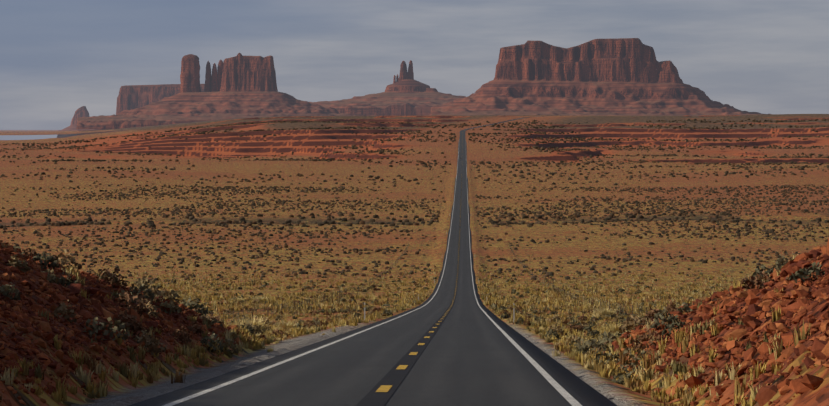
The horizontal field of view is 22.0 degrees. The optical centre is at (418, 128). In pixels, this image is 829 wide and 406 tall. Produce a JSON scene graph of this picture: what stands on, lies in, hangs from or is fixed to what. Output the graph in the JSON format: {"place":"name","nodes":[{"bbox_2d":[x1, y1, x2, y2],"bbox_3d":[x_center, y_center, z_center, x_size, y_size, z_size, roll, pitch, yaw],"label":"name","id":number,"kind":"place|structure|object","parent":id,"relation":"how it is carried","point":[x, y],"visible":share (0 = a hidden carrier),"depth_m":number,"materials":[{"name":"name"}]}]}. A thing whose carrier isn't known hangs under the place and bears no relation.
{"place":"outdoors","nodes":[
{"label":"outdoors","id":0,"kind":"place"},
{"bbox_2d":[128,116,616,405],"bbox_3d":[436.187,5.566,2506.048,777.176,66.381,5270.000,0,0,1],"label":"road","id":1,"kind":"structure","parent":0,"point":[471,354],"depth_m":55.54,"materials":[{"name":"grey asphalt"}]},
{"bbox_2d":[162,152,458,405],"bbox_3d":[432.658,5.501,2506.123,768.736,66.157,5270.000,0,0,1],"label":"edge line","id":2,"kind":"object","parent":1,"relation":"on","point":[216,387],"visible":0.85,"depth_m":55.77,"materials":[{"name":"white paint"}]},
{"bbox_2d":[356,176,461,405],"bbox_3d":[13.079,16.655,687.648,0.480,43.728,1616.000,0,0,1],"label":"road center strip","id":3,"kind":"object","parent":1,"relation":"on","point":[394,376],"visible":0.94,"depth_m":53.51,"materials":[{"name":"grey asphalt"}]},
{"bbox_2d":[376,133,462,391],"bbox_3d":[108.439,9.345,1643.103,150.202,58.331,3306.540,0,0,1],"label":"dashes","id":4,"kind":"object","parent":1,"relation":"on","point":[383,388],"visible":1,"depth_m":54.72,"materials":[{"name":"yellow paint"}]},
{"bbox_2d":[466,123,581,405],"bbox_3d":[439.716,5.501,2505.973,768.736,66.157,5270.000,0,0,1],"label":"edge line","id":5,"kind":"object","parent":1,"relation":"on","point":[566,395],"visible":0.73,"depth_m":56.11,"materials":[{"name":"white paint"}]},
{"bbox_2d":[0,114,828,405],"bbox_3d":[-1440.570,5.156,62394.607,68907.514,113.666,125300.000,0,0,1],"label":"desert ground","id":6,"kind":"structure","parent":0,"point":[122,391],"depth_m":1021.68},
{"bbox_2d":[57,106,89,137],"bbox_3d":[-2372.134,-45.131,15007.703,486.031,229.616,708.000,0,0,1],"label":"butte","id":7,"kind":"object","parent":6,"relation":"on","point":[82,111],"visible":0.42,"depth_m":14914.34,"materials":[{"name":"brown stone"}]},
{"bbox_2d":[77,84,204,134],"bbox_3d":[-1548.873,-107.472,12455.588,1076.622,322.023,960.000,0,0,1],"label":"mesa","id":8,"kind":"structure","parent":6,"relation":"on","point":[129,97],"depth_m":12249.50,"materials":[{"name":"brown stone"}]},
{"bbox_2d":[76,53,376,128],"bbox_3d":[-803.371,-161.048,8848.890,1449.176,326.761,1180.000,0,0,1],"label":"buttes","id":9,"kind":"object","parent":6,"relation":"on","point":[239,85],"visible":0.81,"depth_m":8858.49,"materials":[{"name":"brown stone"}]},
{"bbox_2d":[195,244,408,321],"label":"fence","id":10,"kind":"object","parent":6,"relation":"on","point":[405,250],"visible":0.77,"depth_m":284.85,"materials":[{"name":"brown wood"}]},
{"bbox_2d":[309,60,465,115],"bbox_3d":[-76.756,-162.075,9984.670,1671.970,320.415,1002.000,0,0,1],"label":"butte","id":11,"kind":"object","parent":6,"relation":"on","point":[405,93],"depth_m":9750.65,"materials":[{"name":"brown stone"}]},
{"bbox_2d":[0,251,810,405],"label":"grass tufts","id":12,"kind":"object","parent":6,"relation":"on","point":[642,385],"visible":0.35,"depth_m":112.03,"materials":[{"name":"plant"}]},
{"bbox_2d":[0,246,825,384],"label":"shrubs","id":13,"kind":"object","parent":6,"relation":"on","point":[153,292],"visible":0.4,"depth_m":65.74,"materials":[{"name":"green plant"}]},
{"bbox_2d":[0,118,828,288],"bbox_3d":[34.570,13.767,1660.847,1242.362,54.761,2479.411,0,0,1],"label":"distant shrubs","id":14,"kind":"object","parent":6,"relation":"on","point":[289,222],"visible":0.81,"depth_m":1028.62,"materials":[{"name":"green plant"}]},
{"bbox_2d":[0,238,828,405],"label":"bank rocks","id":15,"kind":"object","parent":6,"relation":"on","point":[797,305],"visible":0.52,"depth_m":45.19,"materials":[{"name":"brown stone"}]},
{"bbox_2d":[513,303,514,321],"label":"delineator","id":16,"kind":"object","parent":6,"relation":"on","point":[513,312],"visible":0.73,"depth_m":135.66},
{"bbox_2d":[509,243,662,313],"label":"fence","id":17,"kind":"object","parent":6,"relation":"on","point":[526,269],"visible":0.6,"depth_m":356.28,"materials":[{"name":"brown wood"}]},
{"bbox_2d":[430,38,766,115],"bbox_3d":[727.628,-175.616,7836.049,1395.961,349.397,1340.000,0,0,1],"label":"mesa","id":18,"kind":"structure","parent":6,"relation":"on","point":[618,77],"depth_m":7699.28,"materials":[{"name":"brown stone"}]},
{"bbox_2d":[0,0,828,139],"label":"sky","id":19,"kind":"structure","parent":0,"point":[58,58],"materials":[{"name":"grey"}]}
]}

